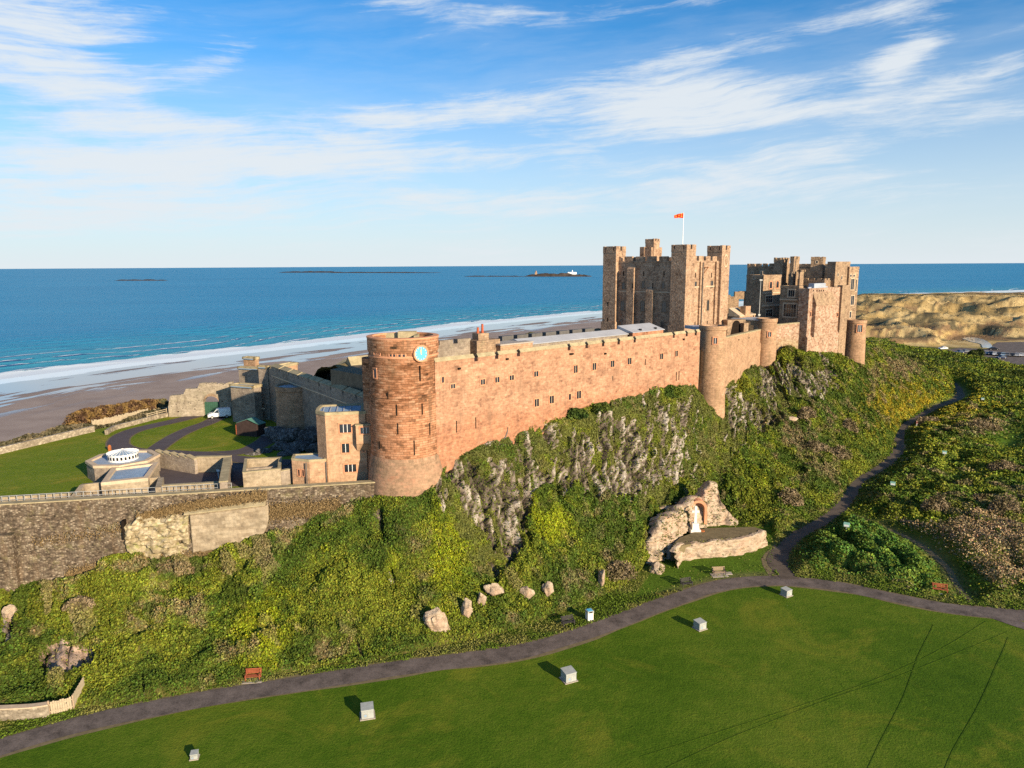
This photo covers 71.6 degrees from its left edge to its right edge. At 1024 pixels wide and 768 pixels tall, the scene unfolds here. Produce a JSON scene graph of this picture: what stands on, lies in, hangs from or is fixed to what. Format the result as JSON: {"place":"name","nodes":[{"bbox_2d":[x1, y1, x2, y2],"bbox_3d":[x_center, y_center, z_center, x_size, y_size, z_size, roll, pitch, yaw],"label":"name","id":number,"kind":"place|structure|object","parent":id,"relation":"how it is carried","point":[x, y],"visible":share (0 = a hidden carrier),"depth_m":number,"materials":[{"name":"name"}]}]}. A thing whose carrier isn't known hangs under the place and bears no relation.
{"place":"outdoors","nodes":[
{"label":"outdoors","id":0,"kind":"place"},
{"bbox_2d":[0,415,306,495],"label":"lawn","id":1,"kind":"structure","parent":0,"point":[58,466],"depth_m":113.53,"materials":[{"name":"green plant"}]},
{"bbox_2d":[0,426,94,453],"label":"stone wall","id":2,"kind":"structure","parent":1,"relation":"on","point":[41,440],"depth_m":118.91,"materials":[{"name":"beige stone"}]},
{"bbox_2d":[0,481,228,501],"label":"terrace wall","id":3,"kind":"structure","parent":1,"relation":"on","point":[194,486],"depth_m":90.19,"materials":[{"name":"stone"}]},
{"bbox_2d":[0,483,231,501],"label":"handrail","id":4,"kind":"object","parent":3,"relation":"on","point":[148,491],"visible":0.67,"depth_m":87.85,"materials":[{"name":"grey metal"}]},
{"bbox_2d":[70,476,163,497],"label":"terrace","id":5,"kind":"structure","parent":1,"relation":"on","point":[157,482],"depth_m":90.36,"materials":[{"name":"stone"}]},
{"bbox_2d":[85,448,160,482],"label":"rotunda","id":6,"kind":"structure","parent":1,"relation":"on","point":[99,466],"depth_m":98.77,"materials":[{"name":"grey stone"}]},
{"bbox_2d":[101,462,159,495],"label":"flat roof hall","id":7,"kind":"structure","parent":1,"relation":"on","point":[128,478],"depth_m":91.61,"materials":[{"name":"stone"}]},
{"bbox_2d":[104,412,168,434],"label":"stone wall","id":8,"kind":"structure","parent":1,"relation":"on","point":[109,430],"depth_m":132.47,"materials":[{"name":"beige stone"}]},
{"bbox_2d":[155,449,197,473],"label":"stepped wall","id":9,"kind":"structure","parent":1,"relation":"on","point":[181,462],"depth_m":101.94,"materials":[{"name":"grey stone"}]},
{"bbox_2d":[168,381,233,416],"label":"ruined gate","id":10,"kind":"structure","parent":1,"relation":"on","point":[190,402],"depth_m":139.32,"materials":[{"name":"stone"}]},
{"bbox_2d":[195,455,232,471],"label":"court wall","id":11,"kind":"structure","parent":1,"relation":"on","point":[209,463],"depth_m":101.37,"materials":[{"name":"stone"}]},
{"bbox_2d":[219,457,231,488],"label":"court wall","id":12,"kind":"structure","parent":1,"relation":"on","point":[225,474],"depth_m":94.07,"materials":[{"name":"grey stone"}]},
{"bbox_2d":[229,382,264,421],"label":"gate lodge","id":13,"kind":"structure","parent":1,"relation":"on","point":[246,398],"depth_m":133.06,"materials":[{"name":"grey stone"}]},
{"bbox_2d":[237,366,258,383],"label":"gatehouse tower","id":14,"kind":"structure","parent":1,"relation":"on","point":[248,374],"depth_m":140.10,"materials":[{"name":"grey stone"}]},
{"bbox_2d":[235,417,265,436],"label":"shed","id":15,"kind":"structure","parent":1,"relation":"on","point":[253,427],"depth_m":123.05,"materials":[{"name":"wood"}]},
{"bbox_2d":[257,365,271,419],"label":"wall tower","id":16,"kind":"structure","parent":1,"relation":"on","point":[263,371],"depth_m":134.98,"materials":[{"name":"grey stone"}]},
{"bbox_2d":[245,426,317,456],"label":"whin outcrop","id":17,"kind":"object","parent":1,"relation":"on","point":[291,441],"visible":0.88,"depth_m":114.86,"materials":[{"name":"grey stone"}]},
{"bbox_2d":[275,382,304,429],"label":"ward turret","id":18,"kind":"object","parent":1,"relation":"on","point":[289,404],"visible":0.57,"depth_m":120.42,"materials":[{"name":"grey stone"}]},
{"bbox_2d":[291,403,370,483],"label":"pink house","id":19,"kind":"structure","parent":1,"relation":"on","point":[344,437],"depth_m":94.75,"materials":[{"name":"stone"}]},
{"bbox_2d":[147,416,224,450],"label":"driveway","id":20,"kind":"structure","parent":0,"point":[163,444],"depth_m":124.31,"materials":[{"name":"grey asphalt"}]},
{"bbox_2d":[208,407,230,418],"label":"van","id":21,"kind":"object","parent":20,"relation":"on","point":[222,411],"visible":1,"depth_m":137.37,"materials":[{"name":"white paint"}]},
{"bbox_2d":[107,416,272,455],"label":"driveway","id":22,"kind":"structure","parent":0,"point":[120,440],"depth_m":119.02,"materials":[{"name":"grey asphalt"}]},
{"bbox_2d":[159,461,292,486],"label":"courtyard","id":23,"kind":"structure","parent":0,"point":[172,476],"depth_m":99.57,"materials":[{"name":"grey asphalt"}]},
{"bbox_2d":[242,457,281,486],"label":"walled yard","id":24,"kind":"structure","parent":23,"relation":"on","point":[263,471],"depth_m":94.68,"materials":[{"name":"stone"}]},
{"bbox_2d":[198,452,291,464],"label":"driveway","id":25,"kind":"structure","parent":0,"point":[237,458],"depth_m":108.42,"materials":[{"name":"grey asphalt"}]},
{"bbox_2d":[54,328,600,431],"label":"seaward slope","id":26,"kind":"structure","parent":0,"point":[321,371],"depth_m":120.31,"materials":[{"name":"green plant"}]},
{"bbox_2d":[0,407,168,446],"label":"dune scrub","id":27,"kind":"object","parent":26,"relation":"on","point":[46,432],"visible":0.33,"depth_m":129.91,"materials":[{"name":"beige plant"}]},
{"bbox_2d":[62,398,164,425],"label":"hedge","id":28,"kind":"object","parent":26,"relation":"on","point":[86,415],"visible":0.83,"depth_m":138.44,"materials":[{"name":"brown plant"}]},
{"bbox_2d":[91,408,147,424],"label":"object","id":29,"kind":"object","parent":26,"relation":"on","point":[114,419],"visible":0.62,"depth_m":135.13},
{"bbox_2d":[269,363,362,427],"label":"ward wall","id":30,"kind":"structure","parent":26,"relation":"on","point":[317,391],"depth_m":117.68,"materials":[{"name":"grey stone"}]},
{"bbox_2d":[324,355,367,380],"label":"stable range","id":31,"kind":"structure","parent":26,"relation":"on","point":[353,360],"depth_m":115.67,"materials":[{"name":"grey stone"}]},
{"bbox_2d":[827,262,850,286],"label":"square tower","id":32,"kind":"structure","parent":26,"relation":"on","point":[837,273],"depth_m":188.10,"materials":[{"name":"stone"}]},
{"bbox_2d":[847,267,859,318],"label":"end range","id":33,"kind":"structure","parent":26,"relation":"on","point":[852,276],"depth_m":192.65,"materials":[{"name":"stone"}]},
{"bbox_2d":[0,346,939,709],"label":"hillside","id":34,"kind":"structure","parent":0,"point":[78,656],"depth_m":95.55,"materials":[{"name":"green plant"}]},
{"bbox_2d":[1,604,16,623],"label":"boulder","id":35,"kind":"object","parent":34,"relation":"on","point":[9,611],"visible":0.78,"depth_m":80.56,"materials":[{"name":"stone"}]},
{"bbox_2d":[61,595,95,610],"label":"bare shrub","id":36,"kind":"object","parent":34,"relation":"on","point":[84,601],"visible":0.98,"depth_m":80.32,"materials":[{"name":"brown plant"}]},
{"bbox_2d":[362,331,442,496],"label":"clock tower","id":37,"kind":"structure","parent":34,"relation":"on","point":[399,394],"depth_m":90.49,"materials":[{"name":"stone"}]},
{"bbox_2d":[422,607,449,631],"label":"boulder","id":38,"kind":"object","parent":34,"relation":"on","point":[435,620],"visible":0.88,"depth_m":79.90,"materials":[{"name":"stone"}]},
{"bbox_2d":[0,344,954,710],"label":"ivy scrub","id":39,"kind":"object","parent":34,"relation":"on","point":[810,466],"visible":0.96,"depth_m":87.85,"materials":[{"name":"green plant"}]},
{"bbox_2d":[483,583,503,595],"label":"boulder","id":40,"kind":"object","parent":34,"relation":"on","point":[493,589],"visible":1,"depth_m":85.10,"materials":[{"name":"stone"}]},
{"bbox_2d":[434,329,700,472],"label":"curtain wall","id":41,"kind":"structure","parent":34,"relation":"on","point":[482,398],"depth_m":104.63,"materials":[{"name":"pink stone"}]},
{"bbox_2d":[566,407,589,419],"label":"green bush","id":42,"kind":"object","parent":34,"relation":"on","point":[575,413],"visible":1,"depth_m":109.09,"materials":[{"name":"green plant"}]},
{"bbox_2d":[605,560,636,581],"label":"bare shrub","id":43,"kind":"object","parent":34,"relation":"on","point":[622,570],"visible":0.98,"depth_m":93.97,"materials":[{"name":"brown plant"}]},
{"bbox_2d":[664,384,685,397],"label":"green bush","id":44,"kind":"object","parent":34,"relation":"on","point":[671,390],"visible":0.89,"depth_m":124.43,"materials":[{"name":"green plant"}]},
{"bbox_2d":[645,481,737,574],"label":"rock outcrop","id":45,"kind":"object","parent":34,"relation":"on","point":[655,531],"visible":0.88,"depth_m":107.27,"materials":[{"name":"stone"}]},
{"bbox_2d":[644,481,766,572],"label":"ledge grass","id":46,"kind":"structure","parent":45,"relation":"on","point":[687,515],"depth_m":105.69,"materials":[{"name":"green plant"}]},
{"bbox_2d":[685,324,726,417],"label":"round turret","id":47,"kind":"object","parent":34,"relation":"on","point":[712,364],"visible":0.86,"depth_m":132.26,"materials":[{"name":"red stone"}]},
{"bbox_2d":[735,377,752,393],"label":"green bush","id":48,"kind":"object","parent":34,"relation":"on","point":[742,383],"visible":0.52,"depth_m":147.23,"materials":[{"name":"green plant"}]},
{"bbox_2d":[731,317,777,367],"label":"round turret","id":49,"kind":"object","parent":34,"relation":"on","point":[767,326],"visible":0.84,"depth_m":166.14,"materials":[{"name":"red stone"}]},
{"bbox_2d":[797,404,816,418],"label":"bare shrub","id":50,"kind":"object","parent":34,"relation":"on","point":[806,412],"visible":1,"depth_m":149.33,"materials":[{"name":"brown plant"}]},
{"bbox_2d":[797,283,839,353],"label":"hall block","id":51,"kind":"structure","parent":34,"relation":"on","point":[818,310],"depth_m":174.48,"materials":[{"name":"red stone"}]},
{"bbox_2d":[805,439,831,452],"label":"bare shrub","id":52,"kind":"object","parent":34,"relation":"on","point":[817,446],"visible":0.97,"depth_m":140.88,"materials":[{"name":"brown plant"}]},
{"bbox_2d":[829,445,852,459],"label":"bare shrub","id":53,"kind":"object","parent":34,"relation":"on","point":[840,452],"visible":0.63,"depth_m":141.41,"materials":[{"name":"brown plant"}]},
{"bbox_2d":[837,285,849,354],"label":"annex","id":54,"kind":"object","parent":34,"relation":"on","point":[843,309],"visible":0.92,"depth_m":183.75,"materials":[{"name":"stone"}]},
{"bbox_2d":[844,319,866,363],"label":"round turret","id":55,"kind":"object","parent":34,"relation":"on","point":[855,342],"visible":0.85,"depth_m":186.16,"materials":[{"name":"red stone"}]},
{"bbox_2d":[0,586,1023,767],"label":"field","id":56,"kind":"structure","parent":0,"point":[667,679],"depth_m":68.06,"materials":[{"name":"green plant"}]},
{"bbox_2d":[360,701,374,720],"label":"light housing","id":57,"kind":"object","parent":56,"relation":"on","point":[367,712],"visible":1,"depth_m":66.70,"materials":[{"name":"concrete"}]},
{"bbox_2d":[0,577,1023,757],"bbox_3d":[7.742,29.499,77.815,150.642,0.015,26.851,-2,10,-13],"label":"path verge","id":58,"kind":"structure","parent":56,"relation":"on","point":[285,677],"depth_m":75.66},
{"bbox_2d":[559,665,577,684],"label":"light housing","id":59,"kind":"object","parent":56,"relation":"on","point":[568,674],"visible":1,"depth_m":72.44,"materials":[{"name":"concrete"}]},
{"bbox_2d":[639,621,986,757],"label":"wheel rut","id":60,"kind":"structure","parent":56,"relation":"on","point":[818,699],"depth_m":69.43,"materials":[{"name":"green plant"}]},
{"bbox_2d":[667,632,1007,767],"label":"wheel rut","id":61,"kind":"structure","parent":56,"relation":"on","point":[829,699],"depth_m":69.12,"materials":[{"name":"green plant"}]},
{"bbox_2d":[868,625,935,767],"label":"wheel rut","id":62,"kind":"structure","parent":56,"relation":"on","point":[889,727],"depth_m":68.26,"materials":[{"name":"green plant"}]},
{"bbox_2d":[945,637,1010,767],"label":"wheel rut","id":63,"kind":"structure","parent":56,"relation":"on","point":[967,727],"depth_m":67.29,"materials":[{"name":"green plant"}]},
{"bbox_2d":[0,263,1023,378],"bbox_3d":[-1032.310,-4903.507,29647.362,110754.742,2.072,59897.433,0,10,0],"label":"sea","id":64,"kind":"structure","parent":0,"point":[57,320],"depth_m":1061.95,"materials":[{"name":"liquid"}]},
{"bbox_2d":[0,290,1023,440],"bbox_3d":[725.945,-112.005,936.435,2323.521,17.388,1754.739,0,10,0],"label":"beach","id":65,"kind":"structure","parent":0,"point":[39,403],"depth_m":340.80,"materials":[{"name":"grey sand"}]},
{"bbox_2d":[0,344,1023,737],"bbox_3d":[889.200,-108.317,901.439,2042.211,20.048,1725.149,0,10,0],"label":"scrubland","id":66,"kind":"structure","parent":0,"point":[684,570],"depth_m":99.32,"materials":[{"name":"plant"}]},
{"bbox_2d":[0,701,50,720],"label":"field wall","id":67,"kind":"structure","parent":66,"relation":"on","point":[23,711],"depth_m":66.84,"materials":[{"name":"stone"}]},
{"bbox_2d":[47,695,74,714],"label":"wooden gate","id":68,"kind":"structure","parent":67,"relation":"attached to","point":[60,703],"depth_m":67.85,"materials":[{"name":"brown wood"}]},
{"bbox_2d":[0,480,374,591],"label":"retaining wall","id":69,"kind":"structure","parent":66,"relation":"on","point":[22,559],"depth_m":86.95,"materials":[{"name":"stone"}]},
{"bbox_2d":[32,487,341,577],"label":"dry grass","id":70,"kind":"structure","parent":69,"relation":"attached to","point":[308,508],"depth_m":88.46,"materials":[{"name":"brown plant"}]},
{"bbox_2d":[242,668,263,683],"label":"park bench","id":71,"kind":"object","parent":66,"relation":"on","point":[249,676],"visible":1,"depth_m":73.28,"materials":[{"name":"red wood"}]},
{"bbox_2d":[0,404,1023,738],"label":"verge grass","id":72,"kind":"structure","parent":66,"relation":"on","point":[836,576],"depth_m":91.79,"materials":[{"name":"green plant"}]},
{"bbox_2d":[670,527,761,560],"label":"memorial terrace","id":73,"kind":"structure","parent":66,"relation":"on","point":[717,533],"depth_m":105.45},
{"bbox_2d":[670,530,767,566],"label":"rough stone wall","id":74,"kind":"structure","parent":66,"relation":"on","point":[737,546],"depth_m":103.22,"materials":[{"name":"stone"}]},
{"bbox_2d":[778,487,804,506],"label":"bare shrub","id":75,"kind":"object","parent":66,"relation":"on","point":[794,499],"visible":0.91,"depth_m":120.86,"materials":[{"name":"brown plant"}]},
{"bbox_2d":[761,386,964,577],"bbox_3d":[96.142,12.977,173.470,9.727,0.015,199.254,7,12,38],"label":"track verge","id":76,"kind":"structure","parent":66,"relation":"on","point":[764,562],"depth_m":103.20,"materials":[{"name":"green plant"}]},
{"bbox_2d":[743,337,1023,604],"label":"gorse scrub","id":77,"kind":"object","parent":66,"relation":"on","point":[970,365],"visible":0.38,"depth_m":128.49,"materials":[{"name":"green plant"}]},
{"bbox_2d":[855,514,976,603],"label":"footpath","id":78,"kind":"structure","parent":66,"relation":"on","point":[948,569],"depth_m":101.06,"materials":[{"name":"grey asphalt"}]},
{"bbox_2d":[919,492,951,512],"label":"bare shrub","id":79,"kind":"object","parent":66,"relation":"on","point":[937,503],"visible":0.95,"depth_m":117.16,"materials":[{"name":"brown plant"}]},
{"bbox_2d":[967,418,1003,430],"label":"bare shrub","id":80,"kind":"object","parent":66,"relation":"on","point":[987,424],"visible":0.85,"depth_m":176.39,"materials":[{"name":"brown plant"}]},
{"bbox_2d":[986,492,1023,514],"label":"bare shrub","id":81,"kind":"object","parent":66,"relation":"on","point":[999,504],"visible":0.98,"depth_m":115.96,"materials":[{"name":"brown plant"}]},
{"bbox_2d":[987,459,1023,472],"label":"bare shrub","id":82,"kind":"object","parent":66,"relation":"on","point":[1002,464],"visible":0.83,"depth_m":141.00,"materials":[{"name":"brown plant"}]},
{"bbox_2d":[0,576,1023,755],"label":"path","id":83,"kind":"structure","parent":0,"point":[109,717],"depth_m":75.90,"materials":[{"name":"grey asphalt"}]},
{"bbox_2d":[0,0,1023,268],"label":"sky","id":84,"kind":"structure","parent":0,"point":[134,133],"materials":[{"name":"blue"}]},
{"bbox_2d":[330,330,699,391],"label":"ward","id":85,"kind":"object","parent":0,"point":[349,376],"visible":0.12,"depth_m":108.17,"materials":[{"name":"grey stone"}]},
{"bbox_2d":[470,324,499,356],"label":"chimney stack","id":86,"kind":"object","parent":85,"relation":"on","point":[481,342],"visible":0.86,"depth_m":103.96,"materials":[{"name":"stone"}]},
{"bbox_2d":[438,338,533,357],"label":"range","id":87,"kind":"structure","parent":85,"relation":"on","point":[449,347],"depth_m":103.32,"materials":[{"name":"brown stone"}]},
{"bbox_2d":[498,328,593,340],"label":"dark battlement","id":88,"kind":"object","parent":85,"relation":"on","point":[517,336],"visible":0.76,"depth_m":129.39,"materials":[{"name":"stone"}]},
{"bbox_2d":[512,329,627,346],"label":"lead roof range","id":89,"kind":"structure","parent":85,"relation":"on","point":[574,337],"depth_m":116.59,"materials":[{"name":"grey metal"}]},
{"bbox_2d":[617,323,664,336],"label":"white roof store","id":90,"kind":"structure","parent":85,"relation":"on","point":[633,330],"depth_m":127.06,"materials":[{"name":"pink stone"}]},
{"bbox_2d":[601,239,730,332],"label":"keep","id":91,"kind":"structure","parent":85,"relation":"on","point":[681,287],"depth_m":155.32,"materials":[{"name":"stone"}]},
{"bbox_2d":[722,319,748,335],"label":"gatehouse","id":92,"kind":"object","parent":85,"relation":"on","point":[734,326],"visible":0.69,"depth_m":158.26,"materials":[{"name":"stone"}]},
{"bbox_2d":[727,291,745,318],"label":"chapel ruin","id":93,"kind":"object","parent":85,"relation":"on","point":[733,301],"visible":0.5,"depth_m":198.92,"materials":[{"name":"stone"}]},
{"bbox_2d":[728,306,755,318],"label":"lean to","id":94,"kind":"object","parent":85,"relation":"on","point":[741,312],"visible":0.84,"depth_m":173.46,"materials":[{"name":"stone"}]},
{"bbox_2d":[725,329,760,390],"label":"curtain wall","id":95,"kind":"structure","parent":85,"relation":"on","point":[743,349],"depth_m":149.53,"materials":[{"name":"stone"}]},
{"bbox_2d":[745,271,781,323],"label":"bay block","id":96,"kind":"structure","parent":85,"relation":"on","point":[768,297],"depth_m":183.79,"materials":[{"name":"stone"}]},
{"bbox_2d":[747,263,789,284],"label":"range","id":97,"kind":"structure","parent":85,"relation":"on","point":[756,269],"depth_m":197.92,"materials":[{"name":"stone"}]},
{"bbox_2d":[773,257,789,284],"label":"roof tower","id":98,"kind":"structure","parent":85,"relation":"on","point":[781,266],"depth_m":191.61,"materials":[{"name":"stone"}]},
{"bbox_2d":[776,322,799,352],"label":"turret wall","id":99,"kind":"structure","parent":85,"relation":"on","point":[787,333],"depth_m":170.48,"materials":[{"name":"stone"}]},
{"bbox_2d":[779,285,806,323],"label":"bay hall","id":100,"kind":"structure","parent":85,"relation":"on","point":[788,306],"depth_m":176.49,"materials":[{"name":"stone"}]},
{"bbox_2d":[782,303,797,317],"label":"window","id":101,"kind":"structure","parent":100,"relation":"in","point":[789,310],"depth_m":176.45,"materials":[{"name":"glass"}]},
{"bbox_2d":[789,256,799,284],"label":"slender turret","id":102,"kind":"object","parent":85,"relation":"on","point":[794,268],"visible":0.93,"depth_m":188.35,"materials":[{"name":"stone"}]},
{"bbox_2d":[803,278,830,286],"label":"front range","id":103,"kind":"structure","parent":85,"relation":"on","point":[807,281],"depth_m":187.24,"materials":[{"name":"stone"}]},
{"bbox_2d":[810,257,825,279],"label":"bell tower","id":104,"kind":"structure","parent":103,"relation":"on","point":[817,269],"depth_m":191.44,"materials":[{"name":"stone"}]},
{"bbox_2d":[524,273,590,276],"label":"island","id":105,"kind":"structure","parent":0,"point":[556,275],"depth_m":3206.72,"materials":[{"name":"black stone"}]},
{"bbox_2d":[767,383,963,578],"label":"dirt track","id":106,"kind":"structure","parent":0,"point":[780,553],"depth_m":122.90,"materials":[{"name":"grey asphalt"}]},
{"bbox_2d":[855,292,1023,349],"bbox_3d":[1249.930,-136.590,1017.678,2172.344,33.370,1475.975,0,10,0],"label":"dunes","id":107,"kind":"structure","parent":0,"point":[932,305],"depth_m":435.09,"materials":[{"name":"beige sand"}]},
{"bbox_2d":[949,342,1023,364],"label":"car park","id":108,"kind":"structure","parent":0,"point":[1011,347],"depth_m":343.47,"materials":[{"name":"grey asphalt"}]},
{"bbox_2d":[976,607,1023,628],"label":"fork path","id":109,"kind":"structure","parent":0,"point":[1004,619],"depth_m":84.79,"materials":[{"name":"grey asphalt"}]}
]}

